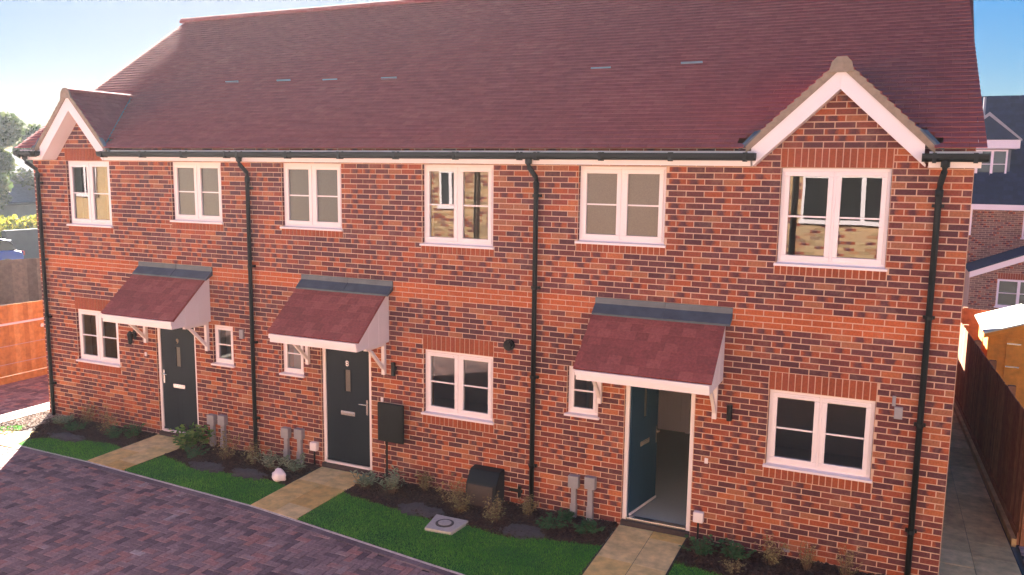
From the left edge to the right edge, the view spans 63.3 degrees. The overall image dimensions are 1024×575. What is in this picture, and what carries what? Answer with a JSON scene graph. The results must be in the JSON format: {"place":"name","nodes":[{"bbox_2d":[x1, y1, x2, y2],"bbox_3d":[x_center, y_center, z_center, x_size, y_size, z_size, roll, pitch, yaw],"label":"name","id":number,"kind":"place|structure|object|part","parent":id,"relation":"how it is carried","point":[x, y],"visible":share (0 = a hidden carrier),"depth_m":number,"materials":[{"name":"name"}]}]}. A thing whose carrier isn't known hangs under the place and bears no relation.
{"place":"outdoors","nodes":[
{"label":"outdoors","id":0,"kind":"place"},
{"bbox_2d":[0,239,24,259],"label":"parked car","id":1,"kind":"object","parent":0,"point":[8,250],"visible":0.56,"depth_m":37.22,"materials":[{"name":"blue paint"}]},
{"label":"window","id":2,"kind":"part","parent":1,"relation":"part of","materials":[{"name":"grey glass"}]},
{"bbox_2d":[1,228,39,258],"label":"boundary wall","id":3,"kind":"structure","parent":0,"point":[26,240],"depth_m":42.44,"materials":[{"name":"grey concrete"}]},
{"bbox_2d":[1,424,723,574],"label":"lawn","id":4,"kind":"structure","parent":0,"point":[424,538],"depth_m":10.86,"materials":[{"name":"plant"}]},
{"bbox_2d":[425,514,467,534],"bbox_3d":[-0.906,3.206,11.159,0.498,0.102,0.439,4,9,24],"label":"manhole cover","id":5,"kind":"object","parent":4,"relation":"on","point":[437,523],"visible":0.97,"depth_m":11.10,"materials":[{"name":"concrete"}]},
{"bbox_2d":[0,0,1023,149],"label":"sky","id":6,"kind":"structure","parent":0,"point":[47,47],"materials":[{"name":"blue"}]},
{"bbox_2d":[83,440,1023,574],"bbox_3d":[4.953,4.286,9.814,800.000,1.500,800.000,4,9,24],"label":"ground","id":7,"kind":"structure","parent":0,"point":[1016,551],"depth_m":10.64,"materials":[{"name":"brown soil"}]},
{"bbox_2d":[0,173,13,196],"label":"broadleaf tree","id":8,"kind":"object","parent":7,"relation":"on","point":[4,183],"visible":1,"depth_m":43.14,"materials":[{"name":"green plant"}]},
{"bbox_2d":[0,111,26,209],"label":"broadleaf tree","id":9,"kind":"object","parent":7,"relation":"on","point":[12,128],"visible":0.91,"depth_m":45.91,"materials":[{"name":"green plant"}]},
{"bbox_2d":[0,431,30,447],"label":"corner path","id":10,"kind":"structure","parent":7,"relation":"on","point":[9,439],"depth_m":14.56,"materials":[{"name":"white concrete"}]},
{"bbox_2d":[0,150,36,228],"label":"bungalow","id":11,"kind":"object","parent":7,"relation":"on","point":[23,203],"visible":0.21,"depth_m":52.87,"materials":[{"name":"grey tile"}]},
{"bbox_2d":[0,214,37,238],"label":"hedge","id":12,"kind":"object","parent":7,"relation":"on","point":[28,222],"visible":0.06,"depth_m":43.50,"materials":[{"name":"yellow plant"}]},
{"bbox_2d":[0,258,41,305],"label":"timber fence","id":13,"kind":"object","parent":7,"relation":"on","point":[20,280],"visible":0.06,"depth_m":27.94,"materials":[{"name":"brown wood"}]},
{"bbox_2d":[0,300,46,384],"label":"timber fence","id":14,"kind":"object","parent":7,"relation":"on","point":[22,344],"visible":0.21,"depth_m":18.43,"materials":[{"name":"wood"}]},
{"bbox_2d":[0,402,49,419],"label":"kerb","id":15,"kind":"structure","parent":7,"relation":"on","point":[23,411],"depth_m":16.10,"materials":[{"name":"concrete"}]},
{"bbox_2d":[0,407,49,423],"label":"kerb","id":16,"kind":"structure","parent":7,"relation":"on","point":[23,415],"depth_m":15.88,"materials":[{"name":"concrete"}]},
{"bbox_2d":[9,123,44,189],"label":"broadleaf tree","id":17,"kind":"object","parent":7,"relation":"on","point":[31,129],"visible":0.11,"depth_m":53.62,"materials":[{"name":"green plant"}]},
{"bbox_2d":[0,409,88,441],"bbox_3d":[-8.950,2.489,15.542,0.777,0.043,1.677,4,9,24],"label":"gravel","id":18,"kind":"structure","parent":7,"relation":"on","point":[28,421],"depth_m":15.44,"materials":[{"name":"beige gravel"}]},
{"bbox_2d":[10,445,457,574],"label":"edging course","id":19,"kind":"object","parent":7,"relation":"on","point":[384,553],"visible":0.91,"depth_m":11.54,"materials":[{"name":"grey concrete"}]},
{"bbox_2d":[13,2,458,454],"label":"terraced house","id":20,"kind":"structure","parent":7,"relation":"on","point":[142,182],"depth_m":14.62,"materials":[{"name":"brick"}]},
{"bbox_2d":[66,161,112,227],"bbox_3d":[-7.515,-1.680,14.936,1.157,1.163,0.285,4,9,24],"label":"window","id":21,"kind":"structure","parent":20,"relation":"in","point":[93,221],"depth_m":14.91,"materials":[{"name":"white plastic"}]},
{"bbox_2d":[76,309,120,367],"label":"window","id":22,"kind":"structure","parent":20,"relation":"in","point":[100,359],"depth_m":15.26,"materials":[{"name":"white plastic"}]},
{"bbox_2d":[160,328,197,431],"bbox_3d":[-5.817,1.563,14.519,0.797,1.965,0.104,4,9,24],"label":"door","id":23,"kind":"structure","parent":20,"relation":"in","point":[177,345],"depth_m":14.53,"materials":[{"name":"grey wood"}]},
{"bbox_2d":[170,162,223,224],"bbox_3d":[-5.218,-1.573,13.808,1.157,1.003,0.160,4,9,24],"label":"window","id":24,"kind":"structure","parent":20,"relation":"in","point":[197,185],"depth_m":13.81,"materials":[{"name":"white plastic"}]},
{"bbox_2d":[211,325,234,367],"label":"window","id":25,"kind":"structure","parent":20,"relation":"in","point":[224,362],"depth_m":14.00,"materials":[{"name":"white plastic"}]},
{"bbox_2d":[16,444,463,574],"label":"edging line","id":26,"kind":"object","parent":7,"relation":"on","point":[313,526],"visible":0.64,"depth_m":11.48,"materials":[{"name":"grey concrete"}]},
{"bbox_2d":[89,450,686,574],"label":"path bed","id":27,"kind":"object","parent":7,"relation":"on","point":[667,573],"visible":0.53,"depth_m":10.40,"materials":[{"name":"beige stone"}]},
{"bbox_2d":[88,434,179,470],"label":"front path","id":28,"kind":"structure","parent":27,"relation":"on","point":[138,452],"depth_m":13.86,"materials":[{"name":"beige stone"}]},
{"bbox_2d":[251,467,368,519],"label":"front path","id":29,"kind":"structure","parent":27,"relation":"on","point":[301,496],"depth_m":12.25,"materials":[{"name":"beige stone"}]},
{"bbox_2d":[583,524,685,574],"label":"front path","id":30,"kind":"structure","parent":27,"relation":"on","point":[619,551],"depth_m":10.43,"materials":[{"name":"beige stone"}]},
{"bbox_2d":[230,0,683,508],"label":"terraced house","id":31,"kind":"structure","parent":7,"relation":"on","point":[396,262],"depth_m":12.50,"materials":[{"name":"brick"}]},
{"bbox_2d":[279,343,304,377],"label":"window","id":32,"kind":"structure","parent":31,"relation":"in","point":[288,371],"depth_m":13.42,"materials":[{"name":"white plastic"}]},
{"bbox_2d":[280,163,342,231],"bbox_3d":[-3.076,-1.401,12.831,1.187,1.018,0.160,4,9,24],"label":"window","id":33,"kind":"structure","parent":31,"relation":"in","point":[312,191],"depth_m":12.84,"materials":[{"name":"white plastic"}]},
{"bbox_2d":[326,349,369,466],"bbox_3d":[-2.575,1.812,13.039,0.812,1.965,0.104,4,9,24],"label":"door","id":34,"kind":"structure","parent":31,"relation":"in","point":[348,417],"depth_m":13.05,"materials":[{"name":"grey wood"}]},
{"bbox_2d":[419,164,493,249],"bbox_3d":[-0.761,-1.152,11.783,1.192,1.163,0.160,4,9,24],"label":"window","id":35,"kind":"structure","parent":31,"relation":"in","point":[458,241],"depth_m":11.79,"materials":[{"name":"white plastic"}]},
{"bbox_2d":[421,349,493,424],"bbox_3d":[-0.777,1.433,12.141,1.197,0.983,0.160,4,9,24],"label":"window","id":36,"kind":"structure","parent":31,"relation":"in","point":[459,412],"depth_m":12.14,"materials":[{"name":"white plastic"}]},
{"bbox_2d":[465,464,503,508],"bbox_3d":[-0.394,2.869,11.912,0.480,0.529,0.331,4,9,24],"label":"meter box","id":37,"kind":"object","parent":31,"relation":"attached to","point":[483,481],"visible":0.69,"depth_m":11.82,"materials":[{"name":"black plastic"}]},
{"bbox_2d":[467,483,492,507],"bbox_3d":[-0.462,2.955,11.801,0.400,0.290,0.053,4,9,24],"label":"door panel","id":38,"kind":"structure","parent":37,"relation":"in","point":[477,491],"depth_m":11.79,"materials":[{"name":"brown plastic"}]},
{"bbox_2d":[30,416,884,574],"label":"bark mulch","id":39,"kind":"object","parent":7,"relation":"on","point":[91,431],"visible":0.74,"depth_m":11.69,"materials":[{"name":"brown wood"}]},
{"bbox_2d":[50,414,74,424],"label":"garden plant","id":40,"kind":"object","parent":39,"relation":"on","point":[67,418],"visible":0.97,"depth_m":15.23,"materials":[{"name":"green plant"}]},
{"bbox_2d":[47,432,85,441],"bbox_3d":[-7.857,2.613,14.617,0.934,0.058,0.366,4,9,24],"label":"slate mound","id":41,"kind":"object","parent":39,"relation":"on","point":[66,437],"visible":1,"depth_m":14.54,"materials":[{"name":"grey stone"}]},
{"bbox_2d":[62,421,87,430],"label":"garden plant","id":42,"kind":"object","parent":39,"relation":"on","point":[74,425],"visible":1,"depth_m":14.98,"materials":[{"name":"green plant"}]},
{"bbox_2d":[71,400,97,424],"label":"garden plant","id":43,"kind":"object","parent":39,"relation":"on","point":[87,418],"visible":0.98,"depth_m":15.28,"materials":[{"name":"brown plant"}]},
{"bbox_2d":[91,402,118,433],"bbox_3d":[-7.204,2.337,14.767,0.448,0.584,0.389,4,9,24],"label":"garden plant","id":44,"kind":"object","parent":39,"relation":"on","point":[106,421],"visible":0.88,"depth_m":14.76,"materials":[{"name":"brown plant"}]},
{"bbox_2d":[103,423,123,438],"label":"garden plant","id":45,"kind":"object","parent":39,"relation":"on","point":[113,433],"visible":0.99,"depth_m":14.55,"materials":[{"name":"green plant"}]},
{"bbox_2d":[121,423,144,437],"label":"garden plant","id":46,"kind":"object","parent":39,"relation":"on","point":[134,430],"visible":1,"depth_m":14.59,"materials":[{"name":"green plant"}]},
{"bbox_2d":[168,422,214,450],"bbox_3d":[-5.389,2.514,14.027,0.676,0.486,0.679,-5,10,-35],"label":"garden plant","id":47,"kind":"object","parent":39,"relation":"on","point":[189,438],"visible":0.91,"depth_m":13.93,"materials":[{"name":"green plant"}]},
{"bbox_2d":[184,445,209,458],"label":"garden plant","id":48,"kind":"object","parent":39,"relation":"on","point":[193,452],"visible":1,"depth_m":13.67,"materials":[{"name":"green plant"}]},
{"bbox_2d":[188,461,224,472],"bbox_3d":[-4.863,2.845,13.250,0.767,0.052,0.390,4,9,24],"label":"slate mound","id":49,"kind":"object","parent":39,"relation":"on","point":[210,467],"visible":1,"depth_m":13.19,"materials":[{"name":"grey stone"}]},
{"bbox_2d":[208,427,242,459],"bbox_3d":[-4.635,2.545,13.549,0.511,0.575,0.490,4,9,24],"label":"garden plant","id":50,"kind":"object","parent":39,"relation":"on","point":[224,445],"visible":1,"depth_m":13.56,"materials":[{"name":"brown plant"}]},
{"bbox_2d":[229,468,267,480],"bbox_3d":[-4.099,2.896,12.959,0.712,0.052,0.404,4,9,24],"label":"slate mound","id":51,"kind":"object","parent":39,"relation":"on","point":[247,473],"visible":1,"depth_m":12.91,"materials":[{"name":"grey stone"}]},
{"bbox_2d":[237,438,266,464],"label":"garden plant","id":52,"kind":"object","parent":39,"relation":"on","point":[250,456],"visible":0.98,"depth_m":13.40,"materials":[{"name":"brown plant"}]},
{"bbox_2d":[253,449,287,471],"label":"garden plant","id":53,"kind":"object","parent":39,"relation":"on","point":[267,459],"visible":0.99,"depth_m":13.17,"materials":[{"name":"green plant"}]},
{"bbox_2d":[272,468,285,481],"bbox_3d":[-3.565,2.887,12.714,0.211,0.249,0.214,-2,8,-17],"label":"white stone","id":54,"kind":"object","parent":39,"relation":"on","point":[278,474],"visible":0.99,"depth_m":12.65,"materials":[{"name":"stone"}]},
{"bbox_2d":[278,452,305,472],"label":"garden plant","id":55,"kind":"object","parent":39,"relation":"on","point":[294,467],"visible":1,"depth_m":13.03,"materials":[{"name":"green plant"}]},
{"bbox_2d":[350,470,381,489],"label":"garden plant","id":56,"kind":"object","parent":39,"relation":"on","point":[364,479],"visible":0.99,"depth_m":12.39,"materials":[{"name":"plant"}]},
{"bbox_2d":[377,402,403,481],"bbox_3d":[-1.823,2.390,12.586,0.460,1.315,0.076,4,9,24],"label":"sign post","id":57,"kind":"object","parent":39,"relation":"on","point":[390,422],"visible":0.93,"depth_m":12.50,"materials":[{"name":"black plastic"}]},
{"bbox_2d":[374,465,408,494],"bbox_3d":[-1.800,2.874,12.199,0.479,0.371,0.540,-6,11,-41],"label":"garden plant","id":58,"kind":"object","parent":39,"relation":"on","point":[394,480],"visible":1,"depth_m":12.20,"materials":[{"name":"plant"}]},
{"bbox_2d":[397,502,444,518],"bbox_3d":[-1.294,3.114,11.649,0.760,0.048,0.449,4,9,24],"label":"slate mound","id":59,"kind":"object","parent":39,"relation":"on","point":[430,512],"visible":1,"depth_m":11.62,"materials":[{"name":"grey stone"}]},
{"bbox_2d":[414,467,435,490],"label":"garden plant","id":60,"kind":"object","parent":39,"relation":"on","point":[425,478],"visible":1,"depth_m":12.38,"materials":[{"name":"brown plant"}]},
{"bbox_2d":[433,472,465,502],"bbox_3d":[-0.898,2.893,11.893,0.514,0.439,0.351,0,8,-5],"label":"garden plant","id":61,"kind":"object","parent":39,"relation":"on","point":[441,491],"visible":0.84,"depth_m":11.89,"materials":[{"name":"brown plant"}]},
{"bbox_2d":[445,488,474,512],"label":"garden plant","id":62,"kind":"object","parent":39,"relation":"on","point":[461,506],"visible":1,"depth_m":11.59,"materials":[{"name":"brown plant"}]},
{"bbox_2d":[482,491,506,522],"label":"garden plant","id":63,"kind":"object","parent":39,"relation":"on","point":[492,515],"visible":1,"depth_m":11.30,"materials":[{"name":"brown plant"}]},
{"bbox_2d":[498,523,544,539],"bbox_3d":[0.140,3.225,10.999,0.646,0.054,0.437,2,8,11],"label":"slate mound","id":64,"kind":"object","parent":39,"relation":"on","point":[528,531],"visible":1,"depth_m":10.96,"materials":[{"name":"grey stone"}]},
{"bbox_2d":[518,494,538,514],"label":"garden plant","id":65,"kind":"object","parent":39,"relation":"on","point":[528,510],"visible":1,"depth_m":11.54,"materials":[{"name":"brown plant"}]},
{"bbox_2d":[535,512,569,529],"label":"garden plant","id":66,"kind":"object","parent":39,"relation":"on","point":[548,523],"visible":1,"depth_m":11.13,"materials":[{"name":"green plant"}]},
{"bbox_2d":[554,508,574,520],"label":"garden plant","id":67,"kind":"object","parent":39,"relation":"on","point":[568,514],"visible":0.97,"depth_m":11.37,"materials":[{"name":"green plant"}]},
{"bbox_2d":[568,517,605,533],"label":"garden plant","id":68,"kind":"object","parent":39,"relation":"on","point":[583,526],"visible":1,"depth_m":10.98,"materials":[{"name":"green plant"}]},
{"bbox_2d":[679,534,719,555],"bbox_3d":[2.335,3.234,10.430,0.411,0.254,0.457,-6,11,-40],"label":"garden plant","id":69,"kind":"object","parent":39,"relation":"on","point":[702,548],"visible":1,"depth_m":10.39,"materials":[{"name":"green plant"}]},
{"bbox_2d":[718,556,744,573],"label":"garden plant","id":70,"kind":"object","parent":39,"relation":"on","point":[738,567],"visible":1,"depth_m":9.97,"materials":[{"name":"brown plant"}]},
{"bbox_2d":[717,538,756,559],"bbox_3d":[2.798,3.265,10.319,0.470,0.234,0.382,1,8,4],"label":"garden plant","id":71,"kind":"object","parent":39,"relation":"on","point":[736,552],"visible":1,"depth_m":10.29,"materials":[{"name":"green plant"}]},
{"bbox_2d":[754,531,789,565],"bbox_3d":[3.191,3.216,10.152,0.389,0.386,0.405,8,11,43],"label":"garden plant","id":72,"kind":"object","parent":39,"relation":"on","point":[773,559],"visible":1,"depth_m":10.14,"materials":[{"name":"brown plant"}]},
{"bbox_2d":[797,540,817,570],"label":"garden plant","id":73,"kind":"object","parent":39,"relation":"on","point":[806,562],"visible":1,"depth_m":10.02,"materials":[{"name":"brown plant"}]},
{"bbox_2d":[836,542,861,574],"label":"garden plant","id":74,"kind":"object","parent":39,"relation":"on","point":[843,568],"visible":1,"depth_m":9.80,"materials":[{"name":"brown plant"}]},
{"bbox_2d":[0,304,1023,574],"bbox_3d":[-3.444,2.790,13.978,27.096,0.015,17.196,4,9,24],"label":"block paving","id":75,"kind":"structure","parent":7,"relation":"on","point":[50,476],"depth_m":10.89,"materials":[{"name":"purple brick"}]},
{"bbox_2d":[523,0,989,574],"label":"terraced house","id":76,"kind":"structure","parent":7,"relation":"on","point":[751,278],"depth_m":10.36,"materials":[{"name":"brick"}]},
{"bbox_2d":[564,366,599,419],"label":"window","id":77,"kind":"structure","parent":76,"relation":"in","point":[574,411],"depth_m":11.36,"materials":[{"name":"white plastic"}]},
{"bbox_2d":[575,166,666,247],"bbox_3d":[1.422,-1.056,10.776,1.222,1.018,0.160,4,9,24],"label":"window","id":78,"kind":"structure","parent":76,"relation":"in","point":[620,205],"depth_m":10.78,"materials":[{"name":"white plastic"}]},
{"bbox_2d":[627,386,659,515],"bbox_3d":[1.837,2.086,11.480,0.104,1.965,0.807,6,10,35],"label":"door","id":79,"kind":"structure","parent":76,"relation":"in","point":[644,430],"depth_m":11.46,"materials":[{"name":"teal wood"}]},
{"bbox_2d":[658,390,690,433],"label":"interior wall","id":80,"kind":"structure","parent":76,"relation":"in","point":[673,407],"depth_m":15.01,"materials":[{"name":"white paint"}]},
{"bbox_2d":[762,389,875,483],"bbox_3d":[3.724,1.779,10.086,1.257,0.983,0.160,4,9,24],"label":"window","id":81,"kind":"structure","parent":76,"relation":"in","point":[815,466],"depth_m":10.08,"materials":[{"name":"white plastic"}]},
{"bbox_2d":[773,168,891,271],"bbox_3d":[3.749,-0.806,9.723,1.252,1.163,0.160,4,9,24],"label":"window","id":82,"kind":"structure","parent":76,"relation":"in","point":[830,260],"depth_m":9.72,"materials":[{"name":"white plastic"}]},
{"bbox_2d":[961,307,991,340],"bbox_3d":[12.516,1.601,17.476,9.090,1.950,0.130,5,9,26],"label":"timber fence","id":83,"kind":"object","parent":7,"relation":"on","point":[968,317],"visible":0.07,"depth_m":18.45,"materials":[{"name":"orange wood"}]},
{"bbox_2d":[938,409,1022,574],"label":"side path","id":84,"kind":"structure","parent":7,"relation":"on","point":[991,552],"depth_m":11.36,"materials":[{"name":"grey concrete"}]},
{"bbox_2d":[953,400,1016,546],"bbox_3d":[8.179,2.806,14.806,0.055,0.110,8.562,4,9,22],"label":"path edging","id":85,"kind":"object","parent":7,"relation":"on","point":[1008,530],"visible":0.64,"depth_m":12.86,"materials":[{"name":"grey concrete"}]},
{"bbox_2d":[954,323,1023,546],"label":"timber fence","id":86,"kind":"object","parent":7,"relation":"on","point":[990,407],"visible":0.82,"depth_m":12.99,"materials":[{"name":"brown wood"}]},
{"bbox_2d":[962,95,1023,310],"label":"detached house","id":87,"kind":"structure","parent":7,"relation":"on","point":[994,275],"depth_m":30.66,"materials":[{"name":"brown brick"}]},
{"bbox_2d":[974,150,1007,173],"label":"window","id":88,"kind":"structure","parent":87,"relation":"in","point":[997,162],"depth_m":31.10,"materials":[{"name":"white plastic"}]},
{"bbox_2d":[1020,217,1023,238],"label":"window","id":89,"kind":"structure","parent":87,"relation":"in","point":[1022,237],"depth_m":30.31,"materials":[{"name":"white plastic"}]},
{"bbox_2d":[975,304,1023,407],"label":"garden shed","id":90,"kind":"structure","parent":7,"relation":"on","point":[1001,334],"depth_m":15.81,"materials":[{"name":"wood"}]},
{"bbox_2d":[1003,338,1023,407],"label":"door","id":91,"kind":"structure","parent":90,"relation":"in","point":[1013,374],"depth_m":15.73,"materials":[{"name":"wood"}]}
]}

